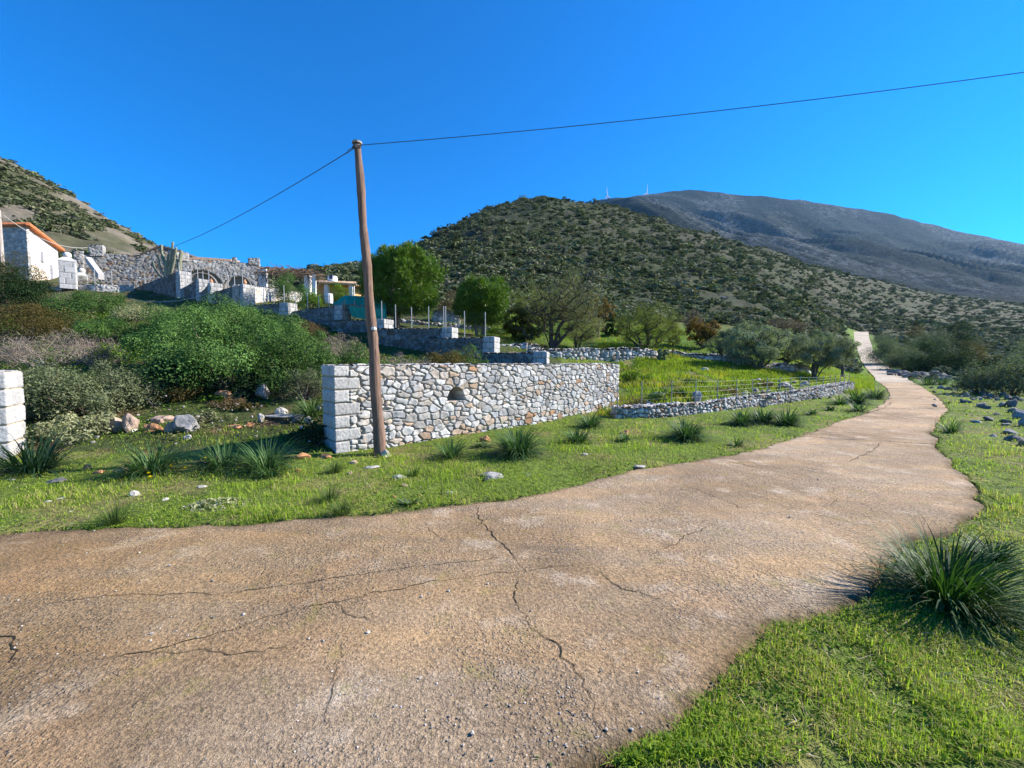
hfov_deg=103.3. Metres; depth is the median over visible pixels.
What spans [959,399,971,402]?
rock
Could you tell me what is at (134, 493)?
rock
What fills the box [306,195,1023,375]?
scrub
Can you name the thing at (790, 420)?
asphodel
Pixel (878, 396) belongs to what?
asphodel
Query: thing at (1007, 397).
rock
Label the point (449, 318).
dry stone wall
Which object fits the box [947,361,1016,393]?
bush
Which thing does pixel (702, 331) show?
carob tree
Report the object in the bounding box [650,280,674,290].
scrub bush
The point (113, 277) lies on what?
wire fence
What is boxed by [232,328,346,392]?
shrub
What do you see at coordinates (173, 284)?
terrace wall
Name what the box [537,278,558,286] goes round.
scrub bush
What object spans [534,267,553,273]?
scrub bush
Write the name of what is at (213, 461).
asphodel
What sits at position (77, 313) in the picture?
shrub
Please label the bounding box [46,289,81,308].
shrub
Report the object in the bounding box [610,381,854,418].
dry stone wall
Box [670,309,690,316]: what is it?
scrub bush
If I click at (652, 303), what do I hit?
scrub bush
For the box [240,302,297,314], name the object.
terrace wall
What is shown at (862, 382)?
grass
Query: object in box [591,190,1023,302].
mountain
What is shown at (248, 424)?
rock
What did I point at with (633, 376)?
weed clump
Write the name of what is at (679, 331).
almond tree
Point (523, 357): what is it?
terrace wall
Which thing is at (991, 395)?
rock
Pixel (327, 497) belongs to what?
grass tussock
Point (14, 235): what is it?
white house
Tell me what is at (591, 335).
almond tree
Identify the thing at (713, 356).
dry stone wall
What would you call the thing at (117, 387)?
shrub
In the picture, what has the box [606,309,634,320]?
scrub bush
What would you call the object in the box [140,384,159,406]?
dead branches
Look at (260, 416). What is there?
rock
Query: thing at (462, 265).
scrub bush
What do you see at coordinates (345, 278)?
scrub bush
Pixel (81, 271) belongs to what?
gate pier
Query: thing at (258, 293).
garden wall
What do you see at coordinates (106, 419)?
shrub
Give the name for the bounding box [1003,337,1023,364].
bush
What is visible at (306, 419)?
rock
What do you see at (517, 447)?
asphodel
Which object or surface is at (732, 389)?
wire fence
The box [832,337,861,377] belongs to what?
olive tree
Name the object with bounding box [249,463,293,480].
asphodel
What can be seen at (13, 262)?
shrub
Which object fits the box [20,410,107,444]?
shrub
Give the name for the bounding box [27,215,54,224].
scrub bush
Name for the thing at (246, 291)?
terrace wall
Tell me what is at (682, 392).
weed clump
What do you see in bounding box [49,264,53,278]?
window
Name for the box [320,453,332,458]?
rock
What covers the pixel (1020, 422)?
rock
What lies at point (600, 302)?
scrub bush
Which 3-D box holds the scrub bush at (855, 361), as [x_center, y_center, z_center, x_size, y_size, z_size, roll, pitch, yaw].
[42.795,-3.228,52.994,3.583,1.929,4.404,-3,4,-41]
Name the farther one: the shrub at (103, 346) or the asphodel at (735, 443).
the shrub at (103, 346)
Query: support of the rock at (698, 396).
on the ground at (114, 241)
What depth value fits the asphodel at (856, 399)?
16.11 m
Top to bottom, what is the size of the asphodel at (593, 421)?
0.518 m
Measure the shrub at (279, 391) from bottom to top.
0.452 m
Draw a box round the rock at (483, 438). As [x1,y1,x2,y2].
[479,436,489,440]
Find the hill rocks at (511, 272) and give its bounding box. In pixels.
[347,246,527,275]
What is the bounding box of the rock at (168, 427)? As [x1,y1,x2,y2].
[163,422,173,432]
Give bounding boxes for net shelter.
[332,295,386,319]
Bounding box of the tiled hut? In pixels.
[317,280,362,300]
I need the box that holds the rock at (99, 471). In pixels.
[93,470,105,473]
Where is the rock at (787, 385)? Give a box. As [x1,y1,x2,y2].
[780,382,791,388]
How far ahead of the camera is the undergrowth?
15.12 m
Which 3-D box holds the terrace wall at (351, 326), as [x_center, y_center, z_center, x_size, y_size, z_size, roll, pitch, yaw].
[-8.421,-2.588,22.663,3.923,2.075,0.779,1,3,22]
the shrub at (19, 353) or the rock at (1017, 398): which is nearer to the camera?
the shrub at (19, 353)
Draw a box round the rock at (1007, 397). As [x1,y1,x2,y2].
[1004,395,1012,399]
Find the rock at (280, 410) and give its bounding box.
[275,407,287,413]
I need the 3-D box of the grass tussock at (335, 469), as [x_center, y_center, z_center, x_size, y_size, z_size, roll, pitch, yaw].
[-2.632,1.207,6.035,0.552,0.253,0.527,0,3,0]
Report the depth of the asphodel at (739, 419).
10.74 m
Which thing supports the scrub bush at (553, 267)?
on the ground at (114, 241)
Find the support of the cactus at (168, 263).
on the ground at (114, 241)
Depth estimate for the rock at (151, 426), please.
8.10 m
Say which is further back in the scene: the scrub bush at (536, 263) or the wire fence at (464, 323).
the scrub bush at (536, 263)
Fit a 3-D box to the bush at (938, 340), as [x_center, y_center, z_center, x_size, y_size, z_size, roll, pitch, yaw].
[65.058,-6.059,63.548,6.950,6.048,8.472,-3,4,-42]
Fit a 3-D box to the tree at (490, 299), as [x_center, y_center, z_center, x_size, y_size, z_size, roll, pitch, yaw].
[-1.948,-4.657,24.742,3.969,4.155,4.168,0,3,0]
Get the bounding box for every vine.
[267,271,308,309]
[299,286,326,308]
[322,281,356,306]
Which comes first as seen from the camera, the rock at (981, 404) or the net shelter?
the rock at (981, 404)
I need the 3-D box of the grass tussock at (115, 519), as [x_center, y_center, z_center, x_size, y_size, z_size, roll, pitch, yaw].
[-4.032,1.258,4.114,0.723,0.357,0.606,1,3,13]
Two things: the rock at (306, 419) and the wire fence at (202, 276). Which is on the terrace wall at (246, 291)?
the wire fence at (202, 276)
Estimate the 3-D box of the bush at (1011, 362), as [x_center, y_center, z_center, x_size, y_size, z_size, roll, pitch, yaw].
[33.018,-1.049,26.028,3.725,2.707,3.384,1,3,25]
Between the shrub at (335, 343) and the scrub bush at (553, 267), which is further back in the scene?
the scrub bush at (553, 267)
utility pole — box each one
[0,210,4,262]
[346,139,385,455]
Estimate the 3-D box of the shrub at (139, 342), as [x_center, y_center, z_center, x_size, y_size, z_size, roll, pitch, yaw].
[-11.075,-1.441,13.165,3.150,2.178,2.802,0,3,0]
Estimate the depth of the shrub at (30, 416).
8.55 m
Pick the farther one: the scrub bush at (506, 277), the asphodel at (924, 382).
the scrub bush at (506, 277)
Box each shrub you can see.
[0,246,61,302]
[0,257,57,311]
[0,295,91,339]
[0,327,130,366]
[3,356,171,418]
[5,362,91,420]
[18,295,122,333]
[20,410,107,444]
[38,288,127,312]
[41,330,131,366]
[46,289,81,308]
[67,316,151,340]
[67,359,167,407]
[72,410,121,434]
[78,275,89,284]
[86,342,142,363]
[104,301,171,320]
[108,312,220,368]
[119,297,301,393]
[130,383,214,402]
[134,341,235,394]
[135,288,244,341]
[190,408,222,422]
[195,291,312,342]
[197,394,222,401]
[204,395,252,409]
[222,362,294,396]
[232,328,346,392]
[234,402,265,410]
[254,323,330,356]
[268,382,302,396]
[276,365,322,399]
[286,428,310,441]
[287,319,327,338]
[291,415,326,446]
[299,346,338,371]
[315,332,358,356]
[317,339,380,379]
[338,340,368,359]
[387,351,434,363]
[422,344,480,363]
[429,289,463,319]
[451,344,486,363]
[488,323,507,333]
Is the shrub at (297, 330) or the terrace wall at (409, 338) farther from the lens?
the terrace wall at (409, 338)
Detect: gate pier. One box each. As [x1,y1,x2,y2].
[0,370,25,458]
[57,252,77,289]
[77,268,87,283]
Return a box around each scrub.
[0,156,344,291]
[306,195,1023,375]
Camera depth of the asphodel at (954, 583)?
2.75 m
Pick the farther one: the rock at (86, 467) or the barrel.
the barrel
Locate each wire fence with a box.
[94,269,144,286]
[178,262,234,287]
[242,276,273,303]
[283,285,329,308]
[381,301,443,327]
[445,306,485,336]
[617,373,849,406]
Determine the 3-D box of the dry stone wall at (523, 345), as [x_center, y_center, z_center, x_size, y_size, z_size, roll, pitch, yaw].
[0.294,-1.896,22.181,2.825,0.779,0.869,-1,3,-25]
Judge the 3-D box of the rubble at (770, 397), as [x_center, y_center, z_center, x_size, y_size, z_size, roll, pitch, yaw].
[10.999,0.291,16.843,7.767,0.970,2.244,-3,4,-41]
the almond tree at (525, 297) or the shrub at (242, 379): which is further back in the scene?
the almond tree at (525, 297)
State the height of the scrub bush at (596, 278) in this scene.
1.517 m
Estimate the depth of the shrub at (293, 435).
7.89 m
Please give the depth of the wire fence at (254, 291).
26.30 m
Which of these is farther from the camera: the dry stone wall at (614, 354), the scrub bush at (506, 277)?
the scrub bush at (506, 277)
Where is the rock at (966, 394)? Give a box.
[962,392,970,396]
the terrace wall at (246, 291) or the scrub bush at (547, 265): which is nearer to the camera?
the terrace wall at (246, 291)
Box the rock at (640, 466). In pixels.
[634,465,645,468]
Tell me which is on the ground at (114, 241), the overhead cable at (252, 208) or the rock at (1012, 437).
the rock at (1012, 437)
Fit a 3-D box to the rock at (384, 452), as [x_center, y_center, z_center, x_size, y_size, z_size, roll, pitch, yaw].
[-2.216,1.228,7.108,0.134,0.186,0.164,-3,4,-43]
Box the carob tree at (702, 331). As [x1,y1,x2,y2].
[684,316,721,349]
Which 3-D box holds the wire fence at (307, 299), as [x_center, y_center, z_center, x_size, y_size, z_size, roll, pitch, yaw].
[-12.627,-5.324,24.970,3.884,1.750,0.183,1,3,23]
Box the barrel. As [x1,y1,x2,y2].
[324,293,332,303]
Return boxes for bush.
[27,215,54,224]
[71,248,88,253]
[331,265,350,273]
[337,276,352,280]
[437,278,458,285]
[449,262,470,271]
[478,258,499,264]
[493,273,512,279]
[507,290,528,297]
[509,285,520,291]
[513,266,533,273]
[526,259,545,267]
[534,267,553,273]
[535,264,556,270]
[537,276,561,282]
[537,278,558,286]
[545,263,560,269]
[578,280,602,291]
[579,269,601,277]
[581,297,611,307]
[582,275,605,282]
[591,311,608,318]
[595,274,615,280]
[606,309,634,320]
[616,308,629,313]
[638,280,661,289]
[640,301,668,310]
[641,309,667,320]
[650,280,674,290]
[667,296,684,304]
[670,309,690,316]
[705,295,724,306]
[709,314,732,322]
[730,305,761,313]
[730,314,749,323]
[747,313,774,323]
[749,309,771,317]
[750,318,776,328]
[770,303,788,311]
[789,328,804,333]
[835,363,863,372]
[848,356,860,363]
[859,331,922,364]
[877,345,934,370]
[897,336,985,372]
[899,328,957,355]
[904,321,925,336]
[930,366,956,375]
[942,319,980,349]
[946,363,985,373]
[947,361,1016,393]
[952,339,995,360]
[963,356,1007,380]
[969,350,1023,395]
[987,350,1023,386]
[991,355,1014,361]
[993,353,1011,357]
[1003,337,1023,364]
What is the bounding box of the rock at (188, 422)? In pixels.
[172,414,199,431]
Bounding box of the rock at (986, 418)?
[982,416,994,420]
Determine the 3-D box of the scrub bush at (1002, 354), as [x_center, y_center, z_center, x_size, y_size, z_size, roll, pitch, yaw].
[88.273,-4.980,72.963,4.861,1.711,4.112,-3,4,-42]
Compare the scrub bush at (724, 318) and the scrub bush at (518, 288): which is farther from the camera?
the scrub bush at (518, 288)
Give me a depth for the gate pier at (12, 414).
6.91 m
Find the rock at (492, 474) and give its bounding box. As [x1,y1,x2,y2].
[481,472,503,478]
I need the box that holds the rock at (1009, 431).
[1003,429,1018,433]
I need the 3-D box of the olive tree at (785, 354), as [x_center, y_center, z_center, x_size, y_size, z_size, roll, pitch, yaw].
[18.650,-2.326,27.375,3.412,3.059,3.492,1,3,24]
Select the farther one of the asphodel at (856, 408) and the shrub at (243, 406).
the asphodel at (856, 408)
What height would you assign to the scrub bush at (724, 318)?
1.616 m
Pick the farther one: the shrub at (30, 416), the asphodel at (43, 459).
the shrub at (30, 416)
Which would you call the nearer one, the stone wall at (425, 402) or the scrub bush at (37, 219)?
the stone wall at (425, 402)
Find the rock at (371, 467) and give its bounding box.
[364,465,379,468]
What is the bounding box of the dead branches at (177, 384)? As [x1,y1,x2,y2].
[158,375,206,395]
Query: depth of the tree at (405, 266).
24.08 m
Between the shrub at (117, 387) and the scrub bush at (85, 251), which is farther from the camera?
the scrub bush at (85, 251)
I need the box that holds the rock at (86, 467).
[82,464,90,470]
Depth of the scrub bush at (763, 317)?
56.93 m
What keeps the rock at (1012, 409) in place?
on the ground at (114, 241)
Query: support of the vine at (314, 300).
on the ground at (114, 241)
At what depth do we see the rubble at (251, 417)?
8.45 m
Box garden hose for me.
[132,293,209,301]
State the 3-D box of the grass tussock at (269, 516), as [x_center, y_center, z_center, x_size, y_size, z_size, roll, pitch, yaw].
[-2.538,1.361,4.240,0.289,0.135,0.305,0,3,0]
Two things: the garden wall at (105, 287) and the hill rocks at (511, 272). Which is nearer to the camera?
the garden wall at (105, 287)
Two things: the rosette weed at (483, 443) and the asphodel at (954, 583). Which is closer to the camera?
the asphodel at (954, 583)
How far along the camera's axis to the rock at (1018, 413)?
11.93 m
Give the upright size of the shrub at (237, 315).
2.500 m
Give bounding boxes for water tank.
[327,275,336,281]
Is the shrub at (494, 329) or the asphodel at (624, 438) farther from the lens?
the shrub at (494, 329)
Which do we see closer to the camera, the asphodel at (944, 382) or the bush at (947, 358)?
the asphodel at (944, 382)
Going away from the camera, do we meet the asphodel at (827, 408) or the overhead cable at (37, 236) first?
the asphodel at (827, 408)
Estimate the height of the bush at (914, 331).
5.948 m
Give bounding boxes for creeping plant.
[181,496,248,512]
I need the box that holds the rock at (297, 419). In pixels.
[291,414,301,422]
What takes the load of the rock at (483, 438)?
on the ground at (114, 241)
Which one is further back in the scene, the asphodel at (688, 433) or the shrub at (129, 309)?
the shrub at (129, 309)
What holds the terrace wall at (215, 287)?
on the ground at (114, 241)
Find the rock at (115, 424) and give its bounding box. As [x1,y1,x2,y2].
[106,417,122,431]
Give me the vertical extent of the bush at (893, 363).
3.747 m
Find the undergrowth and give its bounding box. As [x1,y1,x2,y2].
[0,304,839,442]
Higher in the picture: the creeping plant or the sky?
the sky
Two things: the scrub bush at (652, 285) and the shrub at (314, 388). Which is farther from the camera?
the scrub bush at (652, 285)
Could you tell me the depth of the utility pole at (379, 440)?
7.04 m
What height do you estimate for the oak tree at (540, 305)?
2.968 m
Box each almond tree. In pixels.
[507,278,546,315]
[518,264,610,347]
[561,307,606,348]
[585,297,616,337]
[612,299,683,347]
[663,316,685,347]
[676,309,704,326]
[756,316,812,338]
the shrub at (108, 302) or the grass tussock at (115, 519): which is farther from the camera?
the shrub at (108, 302)
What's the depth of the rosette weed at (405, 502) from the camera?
4.66 m
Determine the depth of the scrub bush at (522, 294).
53.72 m
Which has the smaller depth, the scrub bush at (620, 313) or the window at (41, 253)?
the window at (41, 253)
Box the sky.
[0,0,1023,268]
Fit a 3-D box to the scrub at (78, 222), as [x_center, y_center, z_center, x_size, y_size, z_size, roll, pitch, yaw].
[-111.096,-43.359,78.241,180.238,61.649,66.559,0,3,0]
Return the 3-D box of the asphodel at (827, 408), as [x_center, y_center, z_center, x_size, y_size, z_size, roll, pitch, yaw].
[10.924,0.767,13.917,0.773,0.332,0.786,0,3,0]
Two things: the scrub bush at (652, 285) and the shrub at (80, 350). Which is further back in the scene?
the scrub bush at (652, 285)
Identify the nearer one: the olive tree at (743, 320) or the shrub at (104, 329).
the shrub at (104, 329)
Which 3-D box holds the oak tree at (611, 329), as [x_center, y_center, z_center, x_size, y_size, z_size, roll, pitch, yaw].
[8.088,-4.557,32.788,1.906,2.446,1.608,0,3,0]
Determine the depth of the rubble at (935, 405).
18.50 m
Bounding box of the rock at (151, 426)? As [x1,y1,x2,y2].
[143,423,162,431]
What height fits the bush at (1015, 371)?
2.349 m
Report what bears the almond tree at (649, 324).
on the ground at (114, 241)
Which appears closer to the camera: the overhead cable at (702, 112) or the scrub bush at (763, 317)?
the overhead cable at (702, 112)
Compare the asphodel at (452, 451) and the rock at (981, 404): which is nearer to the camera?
the asphodel at (452, 451)
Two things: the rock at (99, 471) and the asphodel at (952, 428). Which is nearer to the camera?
the rock at (99, 471)
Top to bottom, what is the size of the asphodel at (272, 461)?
0.637 m
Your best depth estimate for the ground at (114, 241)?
7.22 m
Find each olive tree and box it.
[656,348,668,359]
[702,327,745,354]
[721,322,790,368]
[732,319,761,332]
[769,327,816,363]
[786,334,861,378]
[806,329,837,358]
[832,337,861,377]
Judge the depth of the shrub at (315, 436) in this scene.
7.50 m
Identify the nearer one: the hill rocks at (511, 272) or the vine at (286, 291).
the vine at (286, 291)
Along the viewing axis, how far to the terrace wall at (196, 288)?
29.09 m
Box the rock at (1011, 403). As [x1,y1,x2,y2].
[1006,399,1017,406]
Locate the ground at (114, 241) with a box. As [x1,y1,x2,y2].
[0,157,1023,767]
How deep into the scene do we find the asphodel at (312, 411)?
9.09 m
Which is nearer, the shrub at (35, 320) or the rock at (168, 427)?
the rock at (168, 427)
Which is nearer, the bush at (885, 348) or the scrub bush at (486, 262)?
the bush at (885, 348)
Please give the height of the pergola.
3.262 m
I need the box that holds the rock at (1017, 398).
[1011,396,1023,400]
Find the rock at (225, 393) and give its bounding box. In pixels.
[214,390,237,400]
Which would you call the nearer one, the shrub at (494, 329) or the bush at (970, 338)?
the shrub at (494, 329)
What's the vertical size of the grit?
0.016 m
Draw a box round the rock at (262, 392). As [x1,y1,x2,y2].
[255,383,269,398]
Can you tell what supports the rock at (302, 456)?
on the ground at (114, 241)
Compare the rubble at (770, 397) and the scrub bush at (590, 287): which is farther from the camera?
the scrub bush at (590, 287)
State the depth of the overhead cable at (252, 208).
9.68 m
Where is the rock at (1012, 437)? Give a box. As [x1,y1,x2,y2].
[1004,435,1023,441]
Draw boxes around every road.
[0,382,986,767]
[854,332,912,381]
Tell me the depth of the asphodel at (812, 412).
12.79 m
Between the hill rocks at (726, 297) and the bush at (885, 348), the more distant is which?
the hill rocks at (726, 297)
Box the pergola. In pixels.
[252,262,328,296]
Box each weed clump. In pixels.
[621,369,651,381]
[623,396,646,404]
[646,387,670,400]
[669,389,687,397]
[681,378,706,384]
[714,384,740,395]
[753,379,774,387]
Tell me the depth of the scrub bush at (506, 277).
65.98 m
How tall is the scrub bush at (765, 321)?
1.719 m
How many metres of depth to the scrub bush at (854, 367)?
42.47 m
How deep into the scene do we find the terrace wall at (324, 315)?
24.35 m
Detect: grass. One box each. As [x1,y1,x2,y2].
[0,372,1023,767]
[442,308,876,415]
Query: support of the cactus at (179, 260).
on the ground at (114, 241)
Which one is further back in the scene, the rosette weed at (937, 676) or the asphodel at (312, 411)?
the asphodel at (312, 411)
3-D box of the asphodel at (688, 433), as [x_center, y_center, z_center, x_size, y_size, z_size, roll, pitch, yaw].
[3.745,0.901,8.739,1.632,0.592,1.619,0,3,0]
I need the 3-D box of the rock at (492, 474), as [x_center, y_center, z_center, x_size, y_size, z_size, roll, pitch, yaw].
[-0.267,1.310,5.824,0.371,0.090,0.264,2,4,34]
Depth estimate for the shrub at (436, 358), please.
13.28 m
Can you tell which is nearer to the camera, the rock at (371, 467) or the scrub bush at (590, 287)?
the rock at (371, 467)
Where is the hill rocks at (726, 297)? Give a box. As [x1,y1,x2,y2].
[593,245,767,298]
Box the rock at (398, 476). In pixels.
[392,474,405,478]
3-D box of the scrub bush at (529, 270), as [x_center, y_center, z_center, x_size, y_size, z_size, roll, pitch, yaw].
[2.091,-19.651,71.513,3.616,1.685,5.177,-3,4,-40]
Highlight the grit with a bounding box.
[1,479,954,761]
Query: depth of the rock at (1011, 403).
14.68 m
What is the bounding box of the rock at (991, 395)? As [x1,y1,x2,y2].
[986,393,994,398]
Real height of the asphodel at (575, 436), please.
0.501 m
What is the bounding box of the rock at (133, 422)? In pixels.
[122,413,139,432]
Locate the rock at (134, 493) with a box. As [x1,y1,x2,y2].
[129,490,140,495]
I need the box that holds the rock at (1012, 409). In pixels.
[1007,407,1016,411]
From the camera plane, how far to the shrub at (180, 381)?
10.41 m
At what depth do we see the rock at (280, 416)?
9.06 m
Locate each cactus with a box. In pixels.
[151,242,176,277]
[176,250,182,270]
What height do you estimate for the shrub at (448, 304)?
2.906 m
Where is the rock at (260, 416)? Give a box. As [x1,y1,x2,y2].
[257,413,264,421]
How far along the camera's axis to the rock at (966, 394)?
18.96 m
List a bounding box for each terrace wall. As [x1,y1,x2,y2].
[135,271,191,297]
[184,279,208,300]
[201,282,222,303]
[215,284,254,306]
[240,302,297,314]
[292,305,350,325]
[330,319,393,332]
[377,327,457,350]
[425,336,499,359]
[481,351,548,363]
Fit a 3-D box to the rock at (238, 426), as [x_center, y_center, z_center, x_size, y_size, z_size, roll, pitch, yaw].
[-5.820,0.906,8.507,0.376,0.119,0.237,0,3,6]
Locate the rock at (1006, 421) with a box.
[999,419,1012,422]
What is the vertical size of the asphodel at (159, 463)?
0.653 m
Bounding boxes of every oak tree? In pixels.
[501,301,543,341]
[530,303,556,337]
[600,312,621,335]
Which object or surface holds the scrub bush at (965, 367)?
on the ground at (114, 241)
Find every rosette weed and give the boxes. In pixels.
[393,495,421,507]
[468,440,492,448]
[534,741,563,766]
[897,663,964,688]
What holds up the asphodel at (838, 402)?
on the ground at (114, 241)
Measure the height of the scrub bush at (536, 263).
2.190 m
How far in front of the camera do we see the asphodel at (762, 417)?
10.86 m
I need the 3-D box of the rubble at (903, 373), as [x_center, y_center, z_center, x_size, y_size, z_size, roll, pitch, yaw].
[40.885,-0.968,40.810,4.149,0.949,13.716,2,3,29]
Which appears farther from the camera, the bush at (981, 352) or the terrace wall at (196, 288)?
the bush at (981, 352)
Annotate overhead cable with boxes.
[3,215,87,247]
[96,149,351,256]
[363,72,1023,144]
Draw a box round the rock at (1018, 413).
[1012,409,1023,418]
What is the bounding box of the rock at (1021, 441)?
[1018,439,1023,445]
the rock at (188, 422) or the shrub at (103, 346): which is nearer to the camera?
the rock at (188, 422)
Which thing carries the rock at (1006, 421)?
on the ground at (114, 241)
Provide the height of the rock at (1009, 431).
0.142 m
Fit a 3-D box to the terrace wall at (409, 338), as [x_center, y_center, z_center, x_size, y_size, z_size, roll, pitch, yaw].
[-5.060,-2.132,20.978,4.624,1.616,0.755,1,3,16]
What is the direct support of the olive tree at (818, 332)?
on the ground at (114, 241)
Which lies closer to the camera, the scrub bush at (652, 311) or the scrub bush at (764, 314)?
the scrub bush at (652, 311)
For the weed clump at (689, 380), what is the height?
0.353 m
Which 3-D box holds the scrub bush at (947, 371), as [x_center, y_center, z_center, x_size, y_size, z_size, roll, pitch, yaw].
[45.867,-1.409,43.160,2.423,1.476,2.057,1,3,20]
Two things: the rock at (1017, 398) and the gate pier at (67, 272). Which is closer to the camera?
the rock at (1017, 398)
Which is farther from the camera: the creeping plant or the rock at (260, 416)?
the rock at (260, 416)
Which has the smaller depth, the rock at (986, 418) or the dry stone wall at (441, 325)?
the rock at (986, 418)
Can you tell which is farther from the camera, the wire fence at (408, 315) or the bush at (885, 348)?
the bush at (885, 348)
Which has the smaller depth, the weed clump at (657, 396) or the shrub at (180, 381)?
the shrub at (180, 381)
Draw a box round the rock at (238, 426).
[227,424,241,428]
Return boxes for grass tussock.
[72,494,147,526]
[259,508,282,520]
[311,482,347,502]
[321,457,350,473]
[324,495,361,516]
[405,465,423,476]
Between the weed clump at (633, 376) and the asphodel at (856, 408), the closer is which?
the asphodel at (856, 408)
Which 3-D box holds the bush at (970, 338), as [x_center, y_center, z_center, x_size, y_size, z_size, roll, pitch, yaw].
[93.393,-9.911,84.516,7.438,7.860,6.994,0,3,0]
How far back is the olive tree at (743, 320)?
43.45 m
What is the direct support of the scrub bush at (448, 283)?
on the ground at (114, 241)
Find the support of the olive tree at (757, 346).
on the ground at (114, 241)
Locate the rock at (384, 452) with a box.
[381,449,389,456]
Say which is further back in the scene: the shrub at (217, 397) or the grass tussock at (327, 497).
the shrub at (217, 397)
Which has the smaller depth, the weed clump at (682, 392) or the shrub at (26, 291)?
the weed clump at (682, 392)
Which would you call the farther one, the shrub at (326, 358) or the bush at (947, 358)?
the bush at (947, 358)
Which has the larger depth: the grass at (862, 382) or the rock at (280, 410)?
the grass at (862, 382)
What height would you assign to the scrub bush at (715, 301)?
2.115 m
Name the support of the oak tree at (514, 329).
on the ground at (114, 241)
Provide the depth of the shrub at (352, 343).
17.34 m
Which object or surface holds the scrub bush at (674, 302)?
on the ground at (114, 241)
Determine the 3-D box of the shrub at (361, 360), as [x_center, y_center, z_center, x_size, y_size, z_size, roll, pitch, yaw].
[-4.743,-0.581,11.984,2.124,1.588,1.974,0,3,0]
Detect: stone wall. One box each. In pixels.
[73,244,259,288]
[321,363,618,453]
[387,318,503,330]
[432,310,460,323]
[501,343,539,349]
[525,347,657,361]
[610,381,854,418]
[667,349,754,366]
[763,363,810,373]
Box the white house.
[2,222,64,280]
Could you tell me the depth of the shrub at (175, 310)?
17.06 m
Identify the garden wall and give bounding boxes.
[34,283,134,292]
[232,284,313,303]
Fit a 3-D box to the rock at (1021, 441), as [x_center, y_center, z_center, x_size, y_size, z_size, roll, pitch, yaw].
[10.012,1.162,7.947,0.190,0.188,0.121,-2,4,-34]
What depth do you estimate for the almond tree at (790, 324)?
40.88 m
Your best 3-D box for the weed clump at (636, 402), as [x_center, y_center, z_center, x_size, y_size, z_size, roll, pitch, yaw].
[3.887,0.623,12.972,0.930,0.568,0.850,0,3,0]
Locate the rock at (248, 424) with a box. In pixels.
[245,422,254,426]
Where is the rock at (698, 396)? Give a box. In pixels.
[692,390,701,401]
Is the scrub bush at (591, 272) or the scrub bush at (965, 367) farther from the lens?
the scrub bush at (591, 272)
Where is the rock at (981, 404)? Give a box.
[976,403,986,406]
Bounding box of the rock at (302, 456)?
[291,453,310,458]
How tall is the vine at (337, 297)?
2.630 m
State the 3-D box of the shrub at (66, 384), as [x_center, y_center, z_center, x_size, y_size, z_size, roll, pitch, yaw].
[-9.438,0.052,8.909,2.950,1.348,3.248,0,3,0]
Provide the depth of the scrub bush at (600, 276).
75.73 m
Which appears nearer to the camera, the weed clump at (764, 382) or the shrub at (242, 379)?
the shrub at (242, 379)
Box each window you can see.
[39,251,43,263]
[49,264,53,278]
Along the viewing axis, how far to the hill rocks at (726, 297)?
89.12 m
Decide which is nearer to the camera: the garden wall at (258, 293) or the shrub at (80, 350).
the shrub at (80, 350)
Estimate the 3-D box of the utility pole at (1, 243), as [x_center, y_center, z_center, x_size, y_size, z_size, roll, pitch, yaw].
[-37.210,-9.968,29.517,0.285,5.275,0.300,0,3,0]
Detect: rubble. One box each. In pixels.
[64,394,322,446]
[724,378,830,407]
[886,369,959,379]
[929,386,1021,406]
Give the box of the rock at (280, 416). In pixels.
[265,414,303,418]
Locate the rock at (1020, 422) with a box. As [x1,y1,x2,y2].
[1017,418,1023,425]
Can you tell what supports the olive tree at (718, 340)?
on the ground at (114, 241)
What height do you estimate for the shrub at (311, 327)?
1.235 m
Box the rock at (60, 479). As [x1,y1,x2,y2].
[45,477,67,483]
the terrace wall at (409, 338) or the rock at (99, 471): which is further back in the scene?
the terrace wall at (409, 338)
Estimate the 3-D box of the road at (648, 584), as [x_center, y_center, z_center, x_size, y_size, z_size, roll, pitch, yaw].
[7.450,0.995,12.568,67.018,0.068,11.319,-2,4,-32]
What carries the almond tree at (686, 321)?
on the ground at (114, 241)
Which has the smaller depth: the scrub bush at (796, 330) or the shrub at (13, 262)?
the shrub at (13, 262)
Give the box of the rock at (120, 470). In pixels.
[111,468,132,472]
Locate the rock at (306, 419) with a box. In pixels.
[303,416,312,422]
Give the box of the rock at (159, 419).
[150,415,173,423]
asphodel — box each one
[0,415,118,483]
[73,432,210,485]
[165,431,270,477]
[209,430,311,481]
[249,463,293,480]
[276,390,322,421]
[424,432,483,462]
[475,419,559,464]
[554,423,602,445]
[569,407,613,430]
[615,433,633,441]
[655,413,715,444]
[718,406,765,428]
[718,435,752,445]
[741,402,789,425]
[764,403,814,427]
[803,406,821,415]
[820,507,1023,666]
[821,404,838,410]
[825,395,852,405]
[832,388,883,404]
[838,400,874,411]
[856,386,894,399]
[906,373,947,384]
[926,415,983,434]
[931,375,953,384]
[946,530,1023,570]
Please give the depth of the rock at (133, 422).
8.03 m

